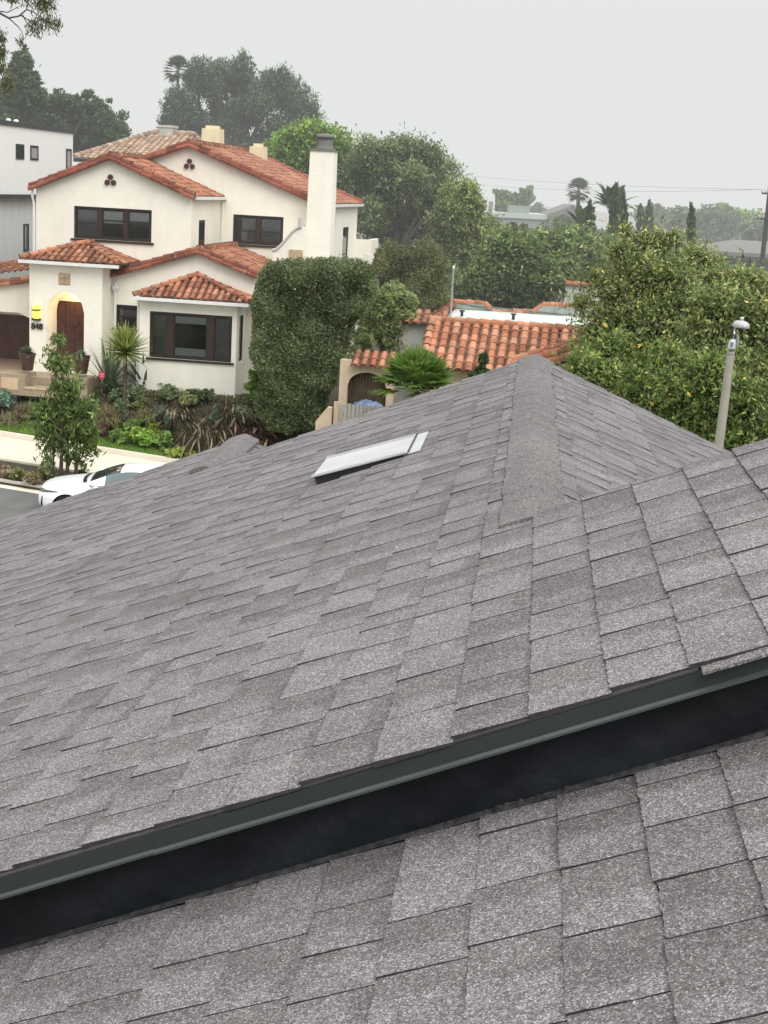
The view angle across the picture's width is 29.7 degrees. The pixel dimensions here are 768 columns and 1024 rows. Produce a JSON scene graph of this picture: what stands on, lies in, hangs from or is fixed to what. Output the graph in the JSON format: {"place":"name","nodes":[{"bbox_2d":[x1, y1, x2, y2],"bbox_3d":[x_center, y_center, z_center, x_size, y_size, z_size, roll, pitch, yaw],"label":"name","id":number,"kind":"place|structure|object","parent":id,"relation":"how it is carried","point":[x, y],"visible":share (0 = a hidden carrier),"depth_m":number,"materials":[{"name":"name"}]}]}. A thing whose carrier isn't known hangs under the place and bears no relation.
{"place":"outdoors","nodes":[
{"label":"outdoors","id":0,"kind":"place"},
{"bbox_2d":[0,358,22,387],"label":"driveway","id":1,"kind":"structure","parent":0,"point":[9,364],"depth_m":51.94,"materials":[{"name":"beige concrete"}]},
{"bbox_2d":[0,488,41,520],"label":"street","id":2,"kind":"structure","parent":0,"point":[14,502],"depth_m":38.37,"materials":[{"name":"grey asphalt"}]},
{"bbox_2d":[38,463,161,505],"bbox_3d":[-6.822,-0.540,37.868,4.198,1.492,2.190,6,12,-4],"label":"parked car","id":3,"kind":"object","parent":2,"relation":"on","point":[54,489],"visible":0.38,"depth_m":37.15,"materials":[{"name":"white paint"}]},
{"bbox_2d":[0,436,166,472],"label":"sidewalk","id":4,"kind":"structure","parent":0,"point":[18,451],"depth_m":43.68,"materials":[{"name":"concrete"}]},
{"bbox_2d":[73,125,200,161],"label":"hip roof house","id":5,"kind":"structure","parent":0,"point":[162,136],"depth_m":78.84,"materials":[{"name":"tile"}]},
{"bbox_2d":[0,206,676,493],"bbox_3d":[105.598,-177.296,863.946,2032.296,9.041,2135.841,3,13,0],"label":"ground","id":6,"kind":"structure","parent":0,"point":[333,396],"depth_m":46.36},
{"bbox_2d":[0,389,20,407],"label":"shrub","id":7,"kind":"object","parent":6,"relation":"on","point":[7,398],"visible":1,"depth_m":46.35,"materials":[{"name":"green plant"}]},
{"bbox_2d":[8,466,27,480],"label":"shrub","id":8,"kind":"object","parent":6,"relation":"on","point":[18,473],"visible":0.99,"depth_m":40.09,"materials":[{"name":"green plant"}]},
{"bbox_2d":[0,484,38,493],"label":"gutter pan","id":9,"kind":"object","parent":6,"relation":"on","point":[19,488],"visible":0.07,"depth_m":39.77,"materials":[{"name":"concrete"}]},
{"bbox_2d":[0,478,41,487],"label":"curb","id":10,"kind":"structure","parent":6,"relation":"on","point":[19,483],"depth_m":39.96,"materials":[{"name":"beige concrete"}]},
{"bbox_2d":[0,48,50,122],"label":"norfolk pine","id":11,"kind":"object","parent":6,"relation":"on","point":[29,89],"visible":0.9,"depth_m":76.56,"materials":[{"name":"green plant"}]},
{"bbox_2d":[22,469,42,484],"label":"shrub","id":12,"kind":"object","parent":6,"relation":"on","point":[32,477],"visible":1,"depth_m":39.76,"materials":[{"name":"brown plant"}]},
{"bbox_2d":[0,118,74,277],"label":"modern house","id":13,"kind":"structure","parent":6,"relation":"on","point":[31,152],"depth_m":55.69,"materials":[{"name":"paint"}]},
{"bbox_2d":[23,224,28,251],"bbox_3d":[-14.024,-10.751,56.714,0.050,1.060,0.538,5,13,7],"label":"window","id":14,"kind":"structure","parent":13,"relation":"in","point":[25,226],"depth_m":56.70,"materials":[{"name":"grey glass"}]},
{"bbox_2d":[30,145,38,160],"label":"window","id":15,"kind":"structure","parent":13,"relation":"in","point":[34,150],"depth_m":56.19,"materials":[{"name":"grey glass"}]},
{"bbox_2d":[0,87,131,152],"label":"round crowned tree","id":16,"kind":"object","parent":6,"relation":"on","point":[79,115],"visible":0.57,"depth_m":80.92,"materials":[{"name":"green plant"}]},
{"bbox_2d":[26,331,106,477],"bbox_3d":[-8.883,-2.924,40.487,2.312,4.370,1.355,3,13,0],"label":"young street tree","id":17,"kind":"object","parent":6,"relation":"on","point":[62,412],"visible":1,"depth_m":40.43,"materials":[{"name":"green plant"}]},
{"bbox_2d":[0,430,178,462],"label":"garden wall","id":18,"kind":"structure","parent":6,"relation":"on","point":[133,454],"depth_m":44.77,"materials":[{"name":"concrete"}]},
{"bbox_2d":[0,419,207,458],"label":"lawn","id":19,"kind":"structure","parent":6,"relation":"on","point":[100,441],"depth_m":45.45,"materials":[{"name":"green plant"}]},
{"bbox_2d":[0,0,67,99],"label":"gum tree","id":20,"kind":"object","parent":19,"relation":"on","point":[44,4],"visible":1,"depth_m":43.98,"materials":[{"name":"green plant"}]},
{"bbox_2d":[163,445,185,457],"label":"shrub","id":21,"kind":"object","parent":19,"relation":"on","point":[174,452],"visible":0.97,"depth_m":44.73,"materials":[{"name":"green plant"}]},
{"bbox_2d":[113,353,163,383],"bbox_3d":[-7.723,-4.766,47.803,2.755,1.385,2.381,3,13,0],"label":"agave","id":22,"kind":"object","parent":6,"relation":"on","point":[132,376],"visible":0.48,"depth_m":47.47,"materials":[{"name":"green plant"}]},
{"bbox_2d":[0,385,333,451],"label":"ground cover","id":23,"kind":"object","parent":6,"relation":"on","point":[222,398],"visible":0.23,"depth_m":46.35,"materials":[{"name":"green plant"}]},
{"bbox_2d":[0,408,35,426],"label":"grass clump","id":24,"kind":"object","parent":23,"relation":"on","point":[8,418],"visible":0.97,"depth_m":46.10,"materials":[{"name":"brown plant"}]},
{"bbox_2d":[6,401,34,418],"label":"grass clump","id":25,"kind":"object","parent":23,"relation":"on","point":[23,407],"visible":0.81,"depth_m":46.33,"materials":[{"name":"brown plant"}]},
{"bbox_2d":[70,339,135,383],"bbox_3d":[-9.006,-4.995,47.814,2.817,1.690,2.848,-5,15,-33],"label":"agave","id":26,"kind":"object","parent":23,"relation":"on","point":[110,367],"visible":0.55,"depth_m":47.72,"materials":[{"name":"green plant"}]},
{"bbox_2d":[84,402,132,428],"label":"grass clump","id":27,"kind":"object","parent":23,"relation":"on","point":[107,413],"visible":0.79,"depth_m":46.00,"materials":[{"name":"brown plant"}]},
{"bbox_2d":[99,376,118,391],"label":"shrub","id":28,"kind":"object","parent":23,"relation":"on","point":[109,384],"visible":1,"depth_m":46.62,"materials":[{"name":"green plant"}]},
{"bbox_2d":[107,387,122,401],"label":"shrub","id":29,"kind":"object","parent":23,"relation":"on","point":[115,394],"visible":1,"depth_m":46.38,"materials":[{"name":"green plant"}]},
{"bbox_2d":[108,426,128,445],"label":"shrub","id":30,"kind":"object","parent":23,"relation":"on","point":[118,436],"visible":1,"depth_m":45.35,"materials":[{"name":"green plant"}]},
{"bbox_2d":[114,397,134,412],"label":"shrub","id":31,"kind":"object","parent":23,"relation":"on","point":[119,403],"visible":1,"depth_m":46.15,"materials":[{"name":"green plant"}]},
{"bbox_2d":[96,321,153,415],"bbox_3d":[-8.247,-4.564,45.979,2.036,3.098,2.134,3,13,0],"label":"yucca tree","id":32,"kind":"object","parent":23,"relation":"on","point":[125,344],"visible":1,"depth_m":45.69,"materials":[{"name":"green plant"}]},
{"bbox_2d":[120,384,145,401],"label":"shrub","id":33,"kind":"object","parent":23,"relation":"on","point":[133,390],"visible":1,"depth_m":46.27,"materials":[{"name":"green plant"}]},
{"bbox_2d":[122,418,143,431],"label":"shrub","id":34,"kind":"object","parent":23,"relation":"on","point":[129,424],"visible":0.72,"depth_m":45.77,"materials":[{"name":"green plant"}]},
{"bbox_2d":[131,393,148,409],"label":"shrub","id":35,"kind":"object","parent":23,"relation":"on","point":[140,401],"visible":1,"depth_m":46.22,"materials":[{"name":"green plant"}]},
{"bbox_2d":[128,426,154,446],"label":"shrub","id":36,"kind":"object","parent":23,"relation":"on","point":[142,437],"visible":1,"depth_m":45.22,"materials":[{"name":"green plant"}]},
{"bbox_2d":[135,409,157,425],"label":"shrub","id":37,"kind":"object","parent":23,"relation":"on","point":[151,419],"visible":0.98,"depth_m":45.88,"materials":[{"name":"green plant"}]},
{"bbox_2d":[143,421,161,434],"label":"shrub","id":38,"kind":"object","parent":23,"relation":"on","point":[153,425],"visible":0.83,"depth_m":45.83,"materials":[{"name":"green plant"}]},
{"bbox_2d":[152,430,173,450],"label":"shrub","id":39,"kind":"object","parent":23,"relation":"on","point":[159,440],"visible":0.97,"depth_m":45.20,"materials":[{"name":"green plant"}]},
{"bbox_2d":[146,407,208,433],"bbox_3d":[-6.481,-2.930,46.119,2.464,0.898,2.640,11,15,32],"label":"grass clump","id":40,"kind":"object","parent":23,"relation":"on","point":[185,415],"visible":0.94,"depth_m":45.70,"materials":[{"name":"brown plant"}]},
{"bbox_2d":[178,388,196,406],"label":"shrub","id":41,"kind":"object","parent":23,"relation":"on","point":[188,399],"visible":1,"depth_m":46.02,"materials":[{"name":"green plant"}]},
{"bbox_2d":[153,420,235,459],"bbox_3d":[-5.631,-2.239,45.906,4.097,1.460,4.003,3,13,0],"label":"grass clump","id":42,"kind":"object","parent":23,"relation":"on","point":[204,437],"visible":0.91,"depth_m":45.11,"materials":[{"name":"green plant"}]},
{"bbox_2d":[184,388,215,402],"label":"shrub","id":43,"kind":"object","parent":23,"relation":"on","point":[203,394],"visible":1,"depth_m":46.19,"materials":[{"name":"green plant"}]},
{"bbox_2d":[197,403,262,434],"bbox_3d":[-4.703,-2.975,45.846,2.854,0.880,2.374,9,14,24],"label":"grass clump","id":44,"kind":"object","parent":23,"relation":"on","point":[228,415],"visible":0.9,"depth_m":45.42,"materials":[{"name":"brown plant"}]},
{"bbox_2d":[227,422,247,435],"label":"shrub","id":45,"kind":"object","parent":23,"relation":"on","point":[238,426],"visible":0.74,"depth_m":45.66,"materials":[{"name":"brown plant"}]},
{"bbox_2d":[232,403,257,424],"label":"shrub","id":46,"kind":"object","parent":23,"relation":"on","point":[237,408],"visible":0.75,"depth_m":45.62,"materials":[{"name":"green plant"}]},
{"bbox_2d":[216,425,283,446],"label":"grass clump","id":47,"kind":"object","parent":23,"relation":"on","point":[264,437],"visible":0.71,"depth_m":45.34,"materials":[{"name":"brown plant"}]},
{"bbox_2d":[243,368,269,400],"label":"shrub","id":48,"kind":"object","parent":23,"relation":"on","point":[252,384],"visible":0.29,"depth_m":45.79,"materials":[{"name":"green plant"}]},
{"bbox_2d":[159,383,179,401],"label":"shrub","id":49,"kind":"object","parent":6,"relation":"on","point":[167,393],"visible":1,"depth_m":46.19,"materials":[{"name":"green plant"}]},
{"bbox_2d":[162,54,190,91],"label":"fan palm","id":50,"kind":"object","parent":6,"relation":"on","point":[178,61],"visible":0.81,"depth_m":95.61,"materials":[{"name":"green plant"}]},
{"bbox_2d":[0,125,378,399],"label":"stucco house","id":51,"kind":"structure","parent":6,"relation":"on","point":[170,249],"depth_m":48.60,"materials":[{"name":"white paint"}]},
{"bbox_2d":[0,314,28,358],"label":"garage door","id":52,"kind":"structure","parent":51,"relation":"in","point":[14,329],"depth_m":53.36,"materials":[{"name":"brown wood"}]},
{"bbox_2d":[19,352,35,370],"bbox_3d":[-11.473,-4.837,46.595,0.552,0.552,0.552,3,13,0],"label":"plant pot","id":53,"kind":"object","parent":51,"relation":"on","point":[27,364],"visible":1,"depth_m":46.43,"materials":[{"name":"brown ceramic"}]},
{"bbox_2d":[57,301,83,363],"bbox_3d":[-10.405,-5.982,48.726,1.296,2.180,0.085,5,13,7],"label":"front door","id":54,"kind":"structure","parent":51,"relation":"in","point":[70,314],"depth_m":48.68,"materials":[{"name":"brown wood"}]},
{"bbox_2d":[73,355,90,373],"bbox_3d":[-9.705,-4.726,46.465,0.570,0.570,0.570,3,13,0],"label":"plant pot","id":55,"kind":"object","parent":51,"relation":"on","point":[83,365],"visible":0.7,"depth_m":46.30,"materials":[{"name":"brown ceramic"}]},
{"bbox_2d":[71,206,153,244],"bbox_3d":[-9.142,-9.711,48.903,2.893,1.194,0.280,5,13,7],"label":"window","id":56,"kind":"structure","parent":51,"relation":"in","point":[104,224],"depth_m":48.93,"materials":[{"name":"black glass"}]},
{"bbox_2d":[112,304,136,330],"bbox_3d":[-8.562,-6.535,48.472,1.011,0.887,0.280,5,13,7],"label":"window","id":57,"kind":"structure","parent":51,"relation":"in","point":[124,313],"depth_m":48.49,"materials":[{"name":"black glass"}]},
{"bbox_2d":[146,311,233,364],"bbox_3d":[-6.274,-5.691,47.082,2.928,1.619,0.280,5,13,7],"label":"window","id":58,"kind":"structure","parent":51,"relation":"in","point":[169,331],"depth_m":47.10,"materials":[{"name":"black glass"}]},
{"bbox_2d":[198,220,204,244],"bbox_3d":[-6.294,-9.373,49.901,0.036,1.350,0.750,5,13,7],"label":"window","id":59,"kind":"structure","parent":51,"relation":"in","point":[201,241],"depth_m":49.83,"materials":[{"name":"black glass"}]},
{"bbox_2d":[238,315,242,361],"bbox_3d":[-4.726,-5.693,47.421,0.050,1.495,0.546,5,13,7],"label":"window","id":60,"kind":"structure","parent":51,"relation":"in","point":[241,317],"depth_m":47.54,"materials":[{"name":"brown glass"}]},
{"bbox_2d":[233,214,283,247],"bbox_3d":[-4.543,-10.123,52.234,2.034,1.105,0.190,5,13,7],"label":"window","id":61,"kind":"structure","parent":51,"relation":"in","point":[257,231],"depth_m":52.27,"materials":[{"name":"black glass"}]},
{"bbox_2d":[342,227,347,266],"bbox_3d":[-1.617,-10.369,58.230,0.050,2.146,1.396,5,13,7],"label":"window","id":62,"kind":"structure","parent":51,"relation":"in","point":[345,229],"depth_m":58.34,"materials":[{"name":"grey glass"}]},
{"bbox_2d":[155,47,325,154],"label":"stone pine","id":63,"kind":"object","parent":6,"relation":"on","point":[236,118],"visible":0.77,"depth_m":94.26,"materials":[{"name":"green plant"}]},
{"bbox_2d":[261,110,359,188],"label":"bright green tree","id":64,"kind":"object","parent":6,"relation":"on","point":[291,145],"visible":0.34,"depth_m":69.37,"materials":[{"name":"green plant"}]},
{"bbox_2d":[248,253,379,434],"bbox_3d":[-2.208,-5.237,45.170,4.018,5.659,2.968,3,13,0],"label":"tall clipped hedge","id":65,"kind":"object","parent":6,"relation":"on","point":[308,378],"visible":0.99,"depth_m":43.90,"materials":[{"name":"green plant"}]},
{"bbox_2d":[315,406,332,429],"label":"pillar wall","id":66,"kind":"structure","parent":6,"relation":"on","point":[324,419],"depth_m":42.44,"materials":[{"name":"beige paint"}]},
{"bbox_2d":[333,401,382,423],"bbox_3d":[-0.823,-1.676,42.727,1.434,3.085,0.180,5,13,7],"label":"board fence","id":67,"kind":"object","parent":6,"relation":"on","point":[358,411],"visible":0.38,"depth_m":42.47,"materials":[{"name":"beige wood"}]},
{"bbox_2d":[352,399,382,409],"bbox_3d":[-0.526,-2.434,43.049,0.920,1.841,0.809,5,13,7],"label":"covered bundle","id":68,"kind":"object","parent":6,"relation":"on","point":[365,402],"visible":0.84,"depth_m":42.70,"materials":[{"name":"blue plastic"}]},
{"bbox_2d":[338,349,401,418],"bbox_3d":[-0.305,-2.646,44.029,2.247,4.473,0.705,5,13,7],"label":"arched gateway","id":69,"kind":"object","parent":6,"relation":"on","point":[359,366],"visible":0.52,"depth_m":43.84,"materials":[{"name":"paint"}]},
{"bbox_2d":[345,277,420,404],"bbox_3d":[-0.101,-5.510,47.312,2.576,4.365,1.652,3,13,0],"label":"loose shrub","id":70,"kind":"object","parent":6,"relation":"on","point":[373,330],"visible":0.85,"depth_m":46.99,"materials":[{"name":"green plant"}]},
{"bbox_2d":[0,354,767,1023],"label":"shingled house","id":71,"kind":"structure","parent":6,"relation":"on","point":[444,704],"depth_m":2.74,"materials":[{"name":"grey asphalt"}]},
{"bbox_2d":[336,121,471,334],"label":"eucalyptus tree","id":72,"kind":"object","parent":6,"relation":"on","point":[386,185],"visible":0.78,"depth_m":68.53,"materials":[{"name":"green plant"}]},
{"bbox_2d":[364,344,458,398],"bbox_3d":[0.832,-2.285,40.982,2.925,5.009,2.868,3,13,0],"label":"fan palm","id":73,"kind":"object","parent":6,"relation":"on","point":[424,368],"visible":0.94,"depth_m":40.19,"materials":[{"name":"green plant"}]},
{"bbox_2d":[371,238,453,344],"bbox_3d":[0.921,-7.644,54.643,3.392,5.434,4.428,3,13,0],"label":"rounded hedge shrub","id":74,"kind":"object","parent":6,"relation":"on","point":[408,265],"visible":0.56,"depth_m":52.49,"materials":[{"name":"green plant"}]},
{"bbox_2d":[415,173,506,342],"bbox_3d":[4.074,-11.275,65.871,4.924,8.133,3.953,-4,14,-28],"label":"yellowish tree","id":75,"kind":"object","parent":6,"relation":"on","point":[459,222],"visible":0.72,"depth_m":64.50,"materials":[{"name":"green plant"}]},
{"bbox_2d":[422,220,535,336],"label":"distant garden tree","id":76,"kind":"object","parent":6,"relation":"on","point":[522,226],"visible":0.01,"depth_m":72.39,"materials":[{"name":"green plant"}]},
{"bbox_2d":[479,192,494,219],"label":"tower house","id":77,"kind":"structure","parent":6,"relation":"on","point":[490,203],"depth_m":109.46,"materials":[{"name":"white paint"}]},
{"bbox_2d":[393,299,610,402],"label":"tiled garage","id":78,"kind":"structure","parent":6,"relation":"on","point":[431,330],"depth_m":45.43,"materials":[{"name":"tile"}]},
{"bbox_2d":[492,188,531,211],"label":"distant tree","id":79,"kind":"object","parent":6,"relation":"on","point":[504,198],"visible":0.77,"depth_m":136.34,"materials":[{"name":"green plant"}]},
{"bbox_2d":[439,219,618,343],"bbox_3d":[6.978,-9.044,61.076,9.596,6.579,5.127,0,13,-15],"label":"dense garden tree","id":80,"kind":"object","parent":6,"relation":"on","point":[517,272],"visible":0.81,"depth_m":59.03,"materials":[{"name":"green plant"}]},
{"bbox_2d":[529,202,547,212],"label":"distant tree","id":81,"kind":"object","parent":6,"relation":"on","point":[537,207],"visible":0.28,"depth_m":180.56,"materials":[{"name":"green plant"}]},
{"bbox_2d":[494,204,585,229],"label":"flat roof house","id":82,"kind":"structure","parent":6,"relation":"on","point":[519,215],"depth_m":132.22,"materials":[{"name":"white concrete"}]},
{"bbox_2d":[551,213,585,233],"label":"distant tree","id":83,"kind":"object","parent":6,"relation":"on","point":[555,218],"visible":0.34,"depth_m":117.17,"materials":[{"name":"green plant"}]},
{"bbox_2d":[544,202,601,230],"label":"banana plant","id":84,"kind":"object","parent":6,"relation":"on","point":[580,212],"visible":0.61,"depth_m":74.09,"materials":[{"name":"green plant"}]},
{"bbox_2d":[564,177,592,223],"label":"fan palm","id":85,"kind":"object","parent":6,"relation":"on","point":[582,184],"visible":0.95,"depth_m":108.81,"materials":[{"name":"green plant"}]},
{"bbox_2d":[583,198,596,236],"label":"cypress","id":86,"kind":"object","parent":6,"relation":"on","point":[590,209],"visible":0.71,"depth_m":72.29,"materials":[{"name":"green plant"}]},
{"bbox_2d":[563,280,647,315],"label":"parapet building","id":87,"kind":"structure","parent":6,"relation":"on","point":[568,287],"depth_m":58.95,"materials":[{"name":"ceramic"}]},
{"bbox_2d":[577,182,649,236],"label":"palm tree","id":88,"kind":"object","parent":6,"relation":"on","point":[605,195],"visible":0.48,"depth_m":76.96,"materials":[{"name":"green plant"}]},
{"bbox_2d":[607,181,623,238],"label":"cypress","id":89,"kind":"object","parent":6,"relation":"on","point":[615,206],"visible":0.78,"depth_m":73.18,"materials":[{"name":"green plant"}]},
{"bbox_2d":[618,188,629,230],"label":"cypress","id":90,"kind":"object","parent":6,"relation":"on","point":[622,198],"visible":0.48,"depth_m":73.62,"materials":[{"name":"green plant"}]},
{"bbox_2d":[545,203,730,372],"bbox_3d":[7.167,-4.101,41.181,5.501,9.145,3.852,3,13,0],"label":"leafy tree","id":91,"kind":"object","parent":6,"relation":"on","point":[636,264],"visible":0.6,"depth_m":40.26,"materials":[{"name":"green plant"}]},
{"bbox_2d":[635,203,646,235],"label":"cypress","id":92,"kind":"object","parent":6,"relation":"on","point":[640,212],"visible":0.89,"depth_m":92.82,"materials":[{"name":"green plant"}]},
{"bbox_2d":[644,199,653,231],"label":"cypress","id":93,"kind":"object","parent":6,"relation":"on","point":[650,211],"visible":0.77,"depth_m":92.76,"materials":[{"name":"green plant"}]},
{"bbox_2d":[551,313,767,450],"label":"leafy tree","id":94,"kind":"object","parent":6,"relation":"on","point":[669,390],"visible":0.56,"depth_m":34.88,"materials":[{"name":"green plant"}]},
{"bbox_2d":[629,202,696,232],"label":"distant tree","id":95,"kind":"object","parent":6,"relation":"on","point":[657,214],"visible":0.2,"depth_m":165.75,"materials":[{"name":"green plant"}]},
{"bbox_2d":[685,202,696,293],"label":"cypress","id":96,"kind":"object","parent":6,"relation":"on","point":[691,220],"visible":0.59,"depth_m":70.35,"materials":[{"name":"green plant"}]},
{"bbox_2d":[659,203,742,242],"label":"distant tree","id":97,"kind":"object","parent":6,"relation":"on","point":[705,214],"visible":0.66,"depth_m":146.04,"materials":[{"name":"green plant"}]},
{"bbox_2d":[663,240,767,424],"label":"leafy tree","id":98,"kind":"object","parent":6,"relation":"on","point":[730,295],"visible":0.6,"depth_m":37.47,"materials":[{"name":"green plant"}]},
{"bbox_2d":[714,317,749,447],"bbox_3d":[6.294,-0.145,27.660,0.626,7.143,0.560,3,13,0],"label":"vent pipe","id":99,"kind":"object","parent":6,"relation":"on","point":[741,324],"visible":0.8,"depth_m":27.00,"materials":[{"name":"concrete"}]},
{"bbox_2d":[698,240,767,270],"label":"bungalow","id":100,"kind":"object","parent":6,"relation":"on","point":[730,247],"visible":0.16,"depth_m":103.36,"materials":[{"name":"grey"}]},
{"bbox_2d":[723,259,767,270],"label":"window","id":101,"kind":"structure","parent":100,"relation":"in","point":[733,260],"depth_m":103.28,"materials":[{"name":"plastic"}]},
{"bbox_2d":[715,202,764,240],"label":"distant tree","id":102,"kind":"object","parent":6,"relation":"on","point":[740,213],"visible":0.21,"depth_m":155.53,"materials":[{"name":"green plant"}]},
{"bbox_2d":[737,220,767,241],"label":"distant tree","id":103,"kind":"object","parent":6,"relation":"on","point":[754,232],"visible":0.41,"depth_m":136.69,"materials":[{"name":"green plant"}]},
{"bbox_2d":[757,189,767,279],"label":"utility pole","id":104,"kind":"object","parent":6,"relation":"on","point":[764,241],"visible":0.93,"depth_m":86.10,"materials":[{"name":"brown wood"}]},
{"bbox_2d":[0,0,767,215],"label":"sky","id":105,"kind":"structure","parent":0,"point":[657,95],"materials":[{"name":"white"}]},
{"bbox_2d":[467,350,491,376],"bbox_3d":[2.520,-1.964,40.007,0.741,5.049,0.525,3,13,0],"label":"conifer","id":106,"kind":"object","parent":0,"point":[483,359],"visible":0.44,"depth_m":39.49,"materials":[{"name":"green plant"}]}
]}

